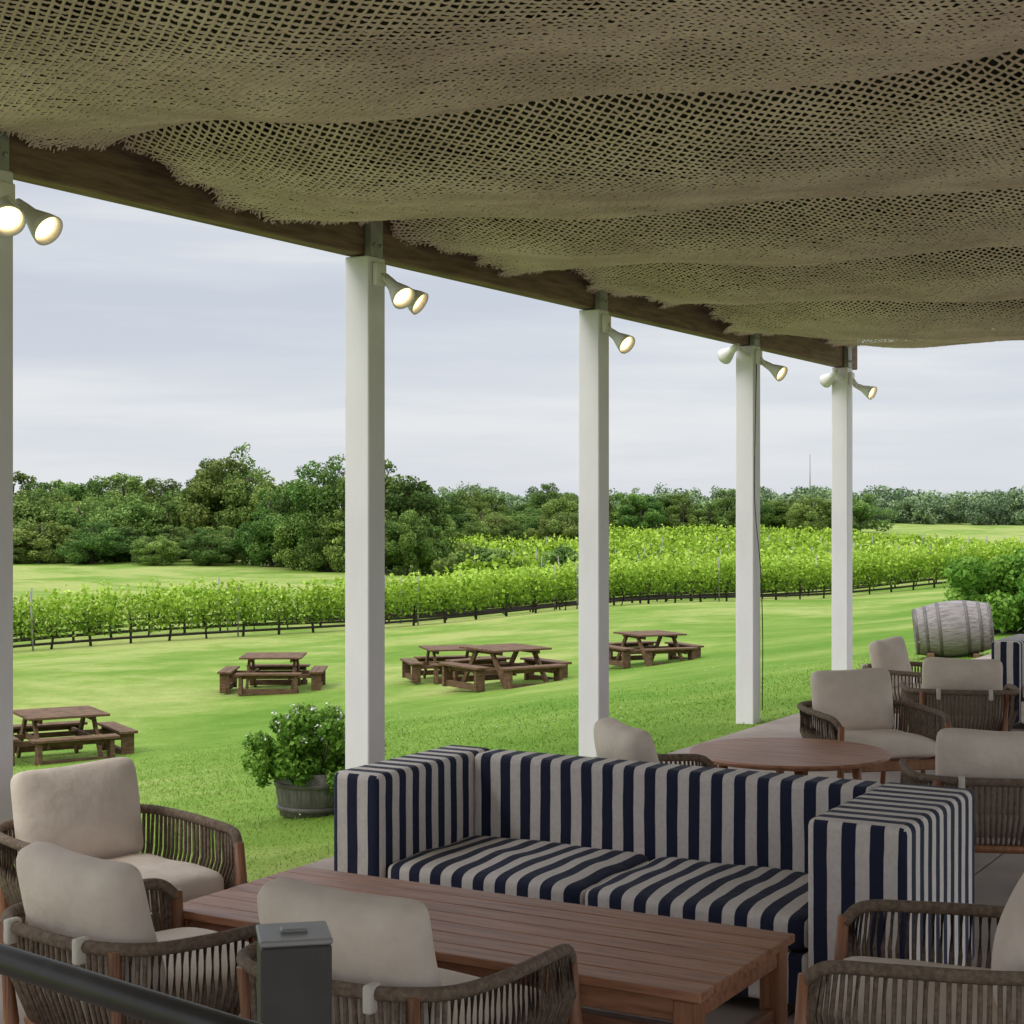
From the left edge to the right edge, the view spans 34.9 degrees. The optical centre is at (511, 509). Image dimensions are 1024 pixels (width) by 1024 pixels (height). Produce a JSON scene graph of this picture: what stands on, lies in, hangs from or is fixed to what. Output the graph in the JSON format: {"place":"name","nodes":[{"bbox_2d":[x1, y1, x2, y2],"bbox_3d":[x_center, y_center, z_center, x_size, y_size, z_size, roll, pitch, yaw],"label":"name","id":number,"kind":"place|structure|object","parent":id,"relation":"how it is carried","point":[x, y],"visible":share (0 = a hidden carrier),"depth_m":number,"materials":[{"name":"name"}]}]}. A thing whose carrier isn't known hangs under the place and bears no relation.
{"place":"outdoors","nodes":[
{"label":"outdoors","id":0,"kind":"place"},
{"bbox_2d":[0,654,1023,1023],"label":"terrace","id":1,"kind":"structure","parent":0,"point":[998,876],"depth_m":8.03,"materials":[{"name":"concrete"}]},
{"bbox_2d":[0,757,247,930],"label":"lounge chair","id":2,"kind":"object","parent":1,"relation":"on","point":[95,809],"visible":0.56,"depth_m":6.36,"materials":[{"name":"fabric"}]},
{"bbox_2d":[0,842,259,1023],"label":"lounge chair","id":3,"kind":"object","parent":1,"relation":"on","point":[86,912],"visible":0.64,"depth_m":4.70,"materials":[{"name":"fabric"}]},
{"bbox_2d":[256,921,332,1023],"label":"grey post","id":4,"kind":"object","parent":1,"relation":"on","point":[294,972],"visible":1,"depth_m":2.99,"materials":[{"name":"metal"}]},
{"bbox_2d":[0,943,262,1023],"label":"handrail","id":5,"kind":"object","parent":4,"relation":"attached to","point":[144,1004],"visible":1,"depth_m":2.68,"materials":[{"name":"black metal"}]},
{"bbox_2d":[236,878,582,1023],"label":"lounge chair","id":6,"kind":"object","parent":1,"relation":"on","point":[386,969],"visible":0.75,"depth_m":4.24,"materials":[{"name":"wicker"}]},
{"bbox_2d":[183,866,794,1023],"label":"coffee table","id":7,"kind":"object","parent":1,"relation":"on","point":[675,970],"visible":0.67,"depth_m":5.13,"materials":[{"name":"brown wood"}]},
{"bbox_2d":[0,0,1023,821],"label":"pavilion","id":8,"kind":"structure","parent":1,"relation":"on","point":[118,172],"depth_m":9.18,"materials":[{"name":"beige fabric"}]},
{"bbox_2d":[0,180,62,244],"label":"spot lamp","id":9,"kind":"object","parent":8,"relation":"attached to","point":[17,215],"visible":1,"depth_m":6.83,"materials":[{"name":"beige metal"}]},
{"bbox_2d":[373,262,428,314],"bbox_3d":[-0.626,-1.253,9.225,0.247,0.285,0.309,0,0,30],"label":"spot lamp","id":10,"kind":"object","parent":8,"relation":"attached to","point":[413,301],"visible":1,"depth_m":9.17,"materials":[{"name":"beige metal"}]},
{"bbox_2d":[0,0,1023,347],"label":"shade netting","id":11,"kind":"object","parent":8,"relation":"hanging from","point":[568,202],"visible":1,"depth_m":6.56,"materials":[{"name":"beige fabric"}]},
{"bbox_2d":[601,314,634,353],"bbox_3d":[0.753,-1.253,11.611,0.238,0.284,0.143,0,0,30],"label":"spot lamp","id":12,"kind":"object","parent":8,"relation":"attached to","point":[624,343],"visible":1,"depth_m":11.62,"materials":[{"name":"beige metal"}]},
{"bbox_2d":[717,343,787,380],"bbox_3d":[2.092,-1.277,14.153,0.598,0.324,0.244,0,0,-9],"label":"spot lamp","id":13,"kind":"object","parent":8,"relation":"attached to","point":[777,372],"visible":1,"depth_m":14.15,"materials":[{"name":"beige metal"}]},
{"bbox_2d":[754,349,762,709],"bbox_3d":[2.148,0.175,14.206,0.029,3.150,0.207,0,0,30],"label":"power cable","id":14,"kind":"object","parent":8,"relation":"hanging from","point":[757,537],"visible":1,"depth_m":14.18,"materials":[{"name":"black rubber"}]},
{"bbox_2d":[819,369,876,399],"bbox_3d":[3.374,-1.250,16.344,0.566,0.297,0.243,0,0,-6],"label":"spot lamp","id":15,"kind":"object","parent":8,"relation":"attached to","point":[868,392],"visible":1,"depth_m":16.34,"materials":[{"name":"beige metal"}]},
{"bbox_2d":[334,745,974,1003],"bbox_3d":[0.528,1.440,6.540,2.415,0.720,0.920,0,0,30],"label":"striped sofa","id":16,"kind":"object","parent":1,"relation":"on","point":[806,860],"visible":0.79,"depth_m":6.56,"materials":[{"name":"fabric"}]},
{"bbox_2d":[593,717,717,767],"bbox_3d":[0.776,1.403,7.770,0.811,0.801,0.795,0,0,-18],"label":"lounge chair","id":17,"kind":"object","parent":1,"relation":"on","point":[615,738],"visible":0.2,"depth_m":7.61,"materials":[{"name":"fabric"}]},
{"bbox_2d":[690,737,890,779],"bbox_3d":[1.549,1.573,9.104,1.110,0.459,1.110,0,0,30],"label":"round table","id":18,"kind":"object","parent":1,"relation":"on","point":[799,756],"visible":0.84,"depth_m":9.00,"materials":[{"name":"brown wood"}]},
{"bbox_2d":[797,668,951,784],"bbox_3d":[2.200,1.403,10.068,0.795,0.801,0.811,0,0,-13],"label":"lounge chair","id":19,"kind":"object","parent":1,"relation":"on","point":[856,705],"visible":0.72,"depth_m":10.18,"materials":[{"name":"fabric"}]},
{"bbox_2d":[861,636,922,712],"bbox_3d":[3.165,1.403,12.666,0.811,0.801,0.795,0,0,35],"label":"lounge chair","id":20,"kind":"object","parent":1,"relation":"on","point":[890,654],"visible":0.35,"depth_m":12.62,"materials":[{"name":"fabric"}]},
{"bbox_2d":[794,873,1023,1023],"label":"lounge chair","id":21,"kind":"object","parent":1,"relation":"on","point":[855,987],"visible":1,"depth_m":4.47,"materials":[{"name":"wicker"}]},
{"bbox_2d":[900,657,1019,773],"bbox_3d":[3.108,1.403,11.336,0.795,0.801,0.811,0,0,10],"label":"lounge chair","id":22,"kind":"object","parent":1,"relation":"on","point":[969,693],"visible":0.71,"depth_m":11.00,"materials":[{"name":"wicker"}]},
{"bbox_2d":[899,728,1023,853],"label":"lounge chair","id":23,"kind":"object","parent":1,"relation":"on","point":[986,767],"visible":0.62,"depth_m":7.40,"materials":[{"name":"fabric"}]},
{"bbox_2d":[991,634,1023,723],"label":"striped sofa","id":24,"kind":"object","parent":1,"relation":"on","point":[1008,652],"visible":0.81,"depth_m":13.40,"materials":[{"name":"fabric"}]},
{"bbox_2d":[13,521,1023,881],"bbox_3d":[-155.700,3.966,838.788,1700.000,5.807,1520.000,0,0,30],"label":"ground","id":25,"kind":"structure","parent":0,"point":[159,693],"depth_m":34.52,"materials":[{"name":"green plant"}]},
{"bbox_2d":[13,470,38,500],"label":"deciduous tree","id":26,"kind":"object","parent":25,"relation":"on","point":[21,477],"visible":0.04,"depth_m":165.98,"materials":[{"name":"green plant"}]},
{"bbox_2d":[13,487,67,529],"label":"deciduous tree","id":27,"kind":"object","parent":25,"relation":"on","point":[43,508],"visible":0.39,"depth_m":151.54,"materials":[{"name":"green plant"}]},
{"bbox_2d":[13,519,75,563],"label":"deciduous tree","id":28,"kind":"object","parent":25,"relation":"on","point":[22,536],"visible":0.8,"depth_m":137.07,"materials":[{"name":"green plant"}]},
{"bbox_2d":[13,705,137,765],"bbox_3d":[-6.380,3.198,23.000,1.902,0.707,1.903,0,0,-30],"label":"picnic table","id":29,"kind":"object","parent":25,"relation":"on","point":[104,737],"visible":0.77,"depth_m":22.93,"materials":[{"name":"brown wood"}]},
{"bbox_2d":[43,499,128,556],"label":"deciduous tree","id":30,"kind":"object","parent":25,"relation":"on","point":[67,515],"visible":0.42,"depth_m":143.57,"materials":[{"name":"green plant"}]},
{"bbox_2d":[63,479,118,507],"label":"deciduous tree","id":31,"kind":"object","parent":25,"relation":"on","point":[97,487],"visible":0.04,"depth_m":169.05,"materials":[{"name":"green plant"}]},
{"bbox_2d":[55,521,134,563],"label":"deciduous tree","id":32,"kind":"object","parent":25,"relation":"on","point":[94,545],"visible":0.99,"depth_m":134.27,"materials":[{"name":"green plant"}]},
{"bbox_2d":[58,495,147,532],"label":"deciduous tree","id":33,"kind":"object","parent":25,"relation":"on","point":[113,502],"visible":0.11,"depth_m":147.56,"materials":[{"name":"green plant"}]},
{"bbox_2d":[101,527,137,561],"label":"deciduous tree","id":34,"kind":"object","parent":25,"relation":"on","point":[122,537],"visible":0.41,"depth_m":137.70,"materials":[{"name":"green plant"}]},
{"bbox_2d":[101,472,154,504],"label":"deciduous tree","id":35,"kind":"object","parent":25,"relation":"on","point":[135,485],"visible":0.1,"depth_m":171.07,"materials":[{"name":"green plant"}]},
{"bbox_2d":[86,491,173,558],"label":"deciduous tree","id":36,"kind":"object","parent":25,"relation":"on","point":[135,511],"visible":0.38,"depth_m":148.71,"materials":[{"name":"green plant"}]},
{"bbox_2d":[109,526,152,561],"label":"deciduous tree","id":37,"kind":"object","parent":25,"relation":"on","point":[139,533],"visible":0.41,"depth_m":138.23,"materials":[{"name":"green plant"}]},
{"bbox_2d":[130,535,186,565],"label":"deciduous tree","id":38,"kind":"object","parent":25,"relation":"on","point":[166,546],"visible":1,"depth_m":133.54,"materials":[{"name":"green plant"}]},
{"bbox_2d":[139,478,182,513],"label":"deciduous tree","id":39,"kind":"object","parent":25,"relation":"on","point":[151,494],"visible":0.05,"depth_m":166.84,"materials":[{"name":"green plant"}]},
{"bbox_2d":[140,500,190,558],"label":"deciduous tree","id":40,"kind":"object","parent":25,"relation":"on","point":[168,507],"visible":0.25,"depth_m":149.87,"materials":[{"name":"green plant"}]},
{"bbox_2d":[149,525,194,561],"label":"deciduous tree","id":41,"kind":"object","parent":25,"relation":"on","point":[178,535],"visible":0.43,"depth_m":137.91,"materials":[{"name":"green plant"}]},
{"bbox_2d":[163,479,233,558],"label":"deciduous tree","id":42,"kind":"object","parent":25,"relation":"on","point":[181,505],"visible":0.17,"depth_m":148.96,"materials":[{"name":"green plant"}]},
{"bbox_2d":[179,530,235,565],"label":"deciduous tree","id":43,"kind":"object","parent":25,"relation":"on","point":[205,554],"visible":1,"depth_m":134.34,"materials":[{"name":"green plant"}]},
{"bbox_2d":[180,456,258,536],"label":"deciduous tree","id":44,"kind":"object","parent":25,"relation":"on","point":[202,473],"visible":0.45,"depth_m":147.67,"materials":[{"name":"green plant"}]},
{"bbox_2d":[180,442,276,528],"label":"deciduous tree","id":45,"kind":"object","parent":25,"relation":"on","point":[244,446],"visible":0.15,"depth_m":150.67,"materials":[{"name":"green plant"}]},
{"bbox_2d":[230,521,260,565],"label":"deciduous tree","id":46,"kind":"object","parent":25,"relation":"on","point":[236,540],"visible":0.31,"depth_m":135.31,"materials":[{"name":"green plant"}]},
{"bbox_2d":[213,466,281,559],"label":"deciduous tree","id":47,"kind":"object","parent":25,"relation":"on","point":[230,511],"visible":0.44,"depth_m":146.69,"materials":[{"name":"green plant"}]},
{"bbox_2d":[239,488,290,566],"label":"deciduous tree","id":48,"kind":"object","parent":25,"relation":"on","point":[261,556],"visible":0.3,"depth_m":133.38,"materials":[{"name":"green plant"}]},
{"bbox_2d":[249,531,287,566],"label":"deciduous tree","id":49,"kind":"object","parent":25,"relation":"on","point":[269,551],"visible":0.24,"depth_m":133.05,"materials":[{"name":"green plant"}]},
{"bbox_2d":[217,652,327,695],"bbox_3d":[-5.000,3.430,34.200,2.162,0.786,2.162,0,0,-2],"label":"picnic table","id":50,"kind":"object","parent":25,"relation":"on","point":[281,674],"visible":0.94,"depth_m":33.76,"materials":[{"name":"brown wood"}]},
{"bbox_2d":[261,480,306,567],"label":"deciduous tree","id":51,"kind":"object","parent":25,"relation":"on","point":[284,504],"visible":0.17,"depth_m":130.81,"materials":[{"name":"green plant"}]},
{"bbox_2d":[272,509,325,570],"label":"deciduous tree","id":52,"kind":"object","parent":25,"relation":"on","point":[286,552],"visible":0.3,"depth_m":127.74,"materials":[{"name":"green plant"}]},
{"bbox_2d":[257,460,344,568],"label":"deciduous tree","id":53,"kind":"object","parent":25,"relation":"on","point":[299,485],"visible":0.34,"depth_m":128.25,"materials":[{"name":"green plant"}]},
{"bbox_2d":[239,702,386,818],"bbox_3d":[-1.227,1.609,10.402,0.965,0.773,0.751,0,0,-2],"label":"flowering planter","id":54,"kind":"object","parent":25,"relation":"on","point":[299,765],"visible":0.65,"depth_m":10.23,"materials":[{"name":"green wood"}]},
{"bbox_2d":[292,512,344,571],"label":"deciduous tree","id":55,"kind":"object","parent":25,"relation":"on","point":[312,559],"visible":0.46,"depth_m":124.99,"materials":[{"name":"green plant"}]},
{"bbox_2d":[321,509,344,571],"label":"deciduous tree","id":56,"kind":"object","parent":25,"relation":"on","point":[335,554],"visible":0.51,"depth_m":123.22,"materials":[{"name":"green plant"}]},
{"bbox_2d":[294,454,389,570],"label":"deciduous tree","id":57,"kind":"object","parent":25,"relation":"on","point":[329,483],"visible":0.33,"depth_m":126.22,"materials":[{"name":"green plant"}]},
{"bbox_2d":[305,459,401,570],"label":"deciduous tree","id":58,"kind":"object","parent":25,"relation":"on","point":[389,465],"visible":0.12,"depth_m":124.25,"materials":[{"name":"green plant"}]},
{"bbox_2d":[385,520,406,572],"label":"deciduous tree","id":59,"kind":"object","parent":25,"relation":"on","point":[389,557],"visible":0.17,"depth_m":119.13,"materials":[{"name":"green plant"}]},
{"bbox_2d":[385,508,436,575],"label":"deciduous tree","id":60,"kind":"object","parent":25,"relation":"on","point":[414,539],"visible":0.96,"depth_m":118.36,"materials":[{"name":"green plant"}]},
{"bbox_2d":[385,472,450,573],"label":"deciduous tree","id":61,"kind":"object","parent":25,"relation":"on","point":[393,505],"visible":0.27,"depth_m":123.07,"materials":[{"name":"green plant"}]},
{"bbox_2d":[388,485,461,573],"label":"deciduous tree","id":62,"kind":"object","parent":25,"relation":"on","point":[422,513],"visible":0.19,"depth_m":124.06,"materials":[{"name":"green plant"}]},
{"bbox_2d":[412,525,451,575],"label":"deciduous tree","id":63,"kind":"object","parent":25,"relation":"on","point":[440,543],"visible":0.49,"depth_m":120.54,"materials":[{"name":"green plant"}]},
{"bbox_2d":[400,644,489,683],"bbox_3d":[-1.270,3.211,34.000,1.946,0.708,1.946,0,0,-15],"label":"picnic table","id":64,"kind":"object","parent":25,"relation":"on","point":[412,671],"visible":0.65,"depth_m":33.90,"materials":[{"name":"brown wood"}]},
{"bbox_2d":[439,493,466,524],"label":"deciduous tree","id":65,"kind":"object","parent":25,"relation":"on","point":[453,501],"visible":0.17,"depth_m":234.89,"materials":[{"name":"green plant"}]},
{"bbox_2d":[431,540,483,575],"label":"meadow shrub","id":66,"kind":"object","parent":25,"relation":"on","point":[448,562],"visible":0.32,"depth_m":112.11,"materials":[{"name":"green plant"}]},
{"bbox_2d":[454,483,491,517],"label":"deciduous tree","id":67,"kind":"object","parent":25,"relation":"on","point":[466,499],"visible":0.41,"depth_m":239.34,"materials":[{"name":"green plant"}]},
{"bbox_2d":[456,520,494,544],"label":"deciduous tree","id":68,"kind":"object","parent":25,"relation":"on","point":[470,530],"visible":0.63,"depth_m":188.93,"materials":[{"name":"green plant"}]},
{"bbox_2d":[452,545,502,572],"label":"meadow shrub","id":69,"kind":"object","parent":25,"relation":"on","point":[481,552],"visible":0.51,"depth_m":111.51,"materials":[{"name":"green plant"}]},
{"bbox_2d":[464,508,506,530],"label":"deciduous tree","id":70,"kind":"object","parent":25,"relation":"on","point":[473,517],"visible":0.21,"depth_m":197.54,"materials":[{"name":"green plant"}]},
{"bbox_2d":[473,493,509,516],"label":"deciduous tree","id":71,"kind":"object","parent":25,"relation":"on","point":[501,509],"visible":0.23,"depth_m":241.43,"materials":[{"name":"green plant"}]},
{"bbox_2d":[475,514,516,546],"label":"deciduous tree","id":72,"kind":"object","parent":25,"relation":"on","point":[496,526],"visible":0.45,"depth_m":190.89,"materials":[{"name":"green plant"}]},
{"bbox_2d":[480,547,521,572],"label":"meadow shrub","id":73,"kind":"object","parent":25,"relation":"on","point":[501,553],"visible":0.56,"depth_m":111.37,"materials":[{"name":"green plant"}]},
{"bbox_2d":[438,643,571,691],"bbox_3d":[-0.130,2.984,30.900,2.162,0.786,2.162,0,0,-34],"label":"picnic table","id":74,"kind":"object","parent":25,"relation":"on","point":[502,669],"visible":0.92,"depth_m":30.64,"materials":[{"name":"brown wood"}]},
{"bbox_2d":[498,522,528,544],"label":"deciduous tree","id":75,"kind":"object","parent":25,"relation":"on","point":[510,530],"visible":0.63,"depth_m":181.19,"materials":[{"name":"green plant"}]},
{"bbox_2d":[13,540,1023,648],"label":"grapevine row","id":76,"kind":"object","parent":25,"relation":"on","point":[618,576],"visible":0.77,"depth_m":64.17,"materials":[{"name":"green plant"}]},
{"bbox_2d":[13,541,1023,642],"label":"grapevine row","id":77,"kind":"object","parent":25,"relation":"on","point":[188,589],"visible":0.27,"depth_m":65.45,"materials":[{"name":"green plant"}]},
{"bbox_2d":[13,537,1023,636],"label":"grapevine row","id":78,"kind":"object","parent":25,"relation":"on","point":[412,579],"visible":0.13,"depth_m":69.50,"materials":[{"name":"green plant"}]},
{"bbox_2d":[503,507,542,531],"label":"deciduous tree","id":79,"kind":"object","parent":25,"relation":"on","point":[521,519],"visible":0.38,"depth_m":201.66,"materials":[{"name":"green plant"}]},
{"bbox_2d":[527,482,561,518],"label":"deciduous tree","id":80,"kind":"object","parent":25,"relation":"on","point":[542,499],"visible":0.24,"depth_m":238.83,"materials":[{"name":"green plant"}]},
{"bbox_2d":[537,512,578,547],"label":"deciduous tree","id":81,"kind":"object","parent":25,"relation":"on","point":[552,529],"visible":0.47,"depth_m":182.23,"materials":[{"name":"green plant"}]},
{"bbox_2d":[538,492,578,519],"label":"deciduous tree","id":82,"kind":"object","parent":25,"relation":"on","point":[565,505],"visible":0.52,"depth_m":231.25,"materials":[{"name":"green plant"}]},
{"bbox_2d":[538,544,578,569],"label":"meadow shrub","id":83,"kind":"object","parent":25,"relation":"on","point":[562,552],"visible":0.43,"depth_m":111.55,"materials":[{"name":"green plant"}]},
{"bbox_2d":[609,492,644,533],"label":"deciduous tree","id":84,"kind":"object","parent":25,"relation":"on","point":[618,496],"visible":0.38,"depth_m":233.06,"materials":[{"name":"green plant"}]},
{"bbox_2d":[617,493,666,531],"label":"deciduous tree","id":85,"kind":"object","parent":25,"relation":"on","point":[648,517],"visible":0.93,"depth_m":230.64,"materials":[{"name":"green plant"}]},
{"bbox_2d":[609,630,703,667],"bbox_3d":[2.720,2.752,32.200,1.816,0.660,1.816,0,0,-25],"label":"picnic table","id":86,"kind":"object","parent":25,"relation":"on","point":[647,650],"visible":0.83,"depth_m":31.89,"materials":[{"name":"brown wood"}]},
{"bbox_2d":[332,536,1020,615],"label":"grapevine row","id":87,"kind":"object","parent":25,"relation":"on","point":[767,561],"visible":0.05,"depth_m":80.53,"materials":[{"name":"green plant"}]},
{"bbox_2d":[655,493,699,524],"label":"deciduous tree","id":88,"kind":"object","parent":25,"relation":"on","point":[666,501],"visible":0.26,"depth_m":241.80,"materials":[{"name":"green plant"}]},
{"bbox_2d":[334,540,1022,612],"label":"grapevine row","id":89,"kind":"object","parent":25,"relation":"on","point":[610,566],"visible":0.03,"depth_m":81.91,"materials":[{"name":"green plant"}]},
{"bbox_2d":[338,542,1023,604],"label":"grapevine row","id":90,"kind":"object","parent":25,"relation":"on","point":[639,561],"visible":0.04,"depth_m":85.52,"materials":[{"name":"green plant"}]},
{"bbox_2d":[665,497,699,532],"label":"deciduous tree","id":91,"kind":"object","parent":25,"relation":"on","point":[675,520],"visible":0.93,"depth_m":233.01,"materials":[{"name":"green plant"}]},
{"bbox_2d":[687,502,727,533],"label":"deciduous tree","id":92,"kind":"object","parent":25,"relation":"on","point":[714,517],"visible":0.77,"depth_m":232.68,"materials":[{"name":"green plant"}]},
{"bbox_2d":[416,481,1023,528],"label":"distant wood","id":93,"kind":"object","parent":25,"relation":"on","point":[988,507],"visible":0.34,"depth_m":285.59,"materials":[{"name":"green plant"}]},
{"bbox_2d":[705,489,735,530],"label":"deciduous tree","id":94,"kind":"object","parent":25,"relation":"on","point":[726,501],"visible":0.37,"depth_m":241.30,"materials":[{"name":"green plant"}]},
{"bbox_2d":[425,523,1022,577],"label":"distant vineyard","id":95,"kind":"object","parent":25,"relation":"on","point":[727,546],"visible":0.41,"depth_m":166.74,"materials":[{"name":"green plant"}]},
{"bbox_2d":[761,500,791,531],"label":"deciduous tree","id":96,"kind":"object","parent":25,"relation":"on","point":[777,517],"visible":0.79,"depth_m":239.58,"materials":[{"name":"green plant"}]},
{"bbox_2d":[783,495,831,532],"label":"deciduous tree","id":97,"kind":"object","parent":25,"relation":"on","point":[821,508],"visible":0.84,"depth_m":232.54,"materials":[{"name":"green plant"}]},
{"bbox_2d":[819,491,897,532],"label":"deciduous tree","id":98,"kind":"object","parent":25,"relation":"on","point":[862,510],"visible":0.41,"depth_m":234.62,"materials":[{"name":"green plant"}]},
{"bbox_2d":[912,600,993,657],"bbox_3d":[5.620,1.516,20.800,1.012,0.740,0.720,0,0,12],"label":"wine barrel","id":99,"kind":"object","parent":25,"relation":"on","point":[957,628],"visible":0.98,"depth_m":20.53,"materials":[{"name":"grey wood"}]},
{"bbox_2d":[940,548,1023,633],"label":"leafy shrub","id":100,"kind":"object","parent":25,"relation":"on","point":[992,584],"visible":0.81,"depth_m":25.25,"materials":[{"name":"green plant"}]},
{"bbox_2d":[13,180,1023,507],"label":"sky","id":101,"kind":"structure","parent":0,"point":[147,344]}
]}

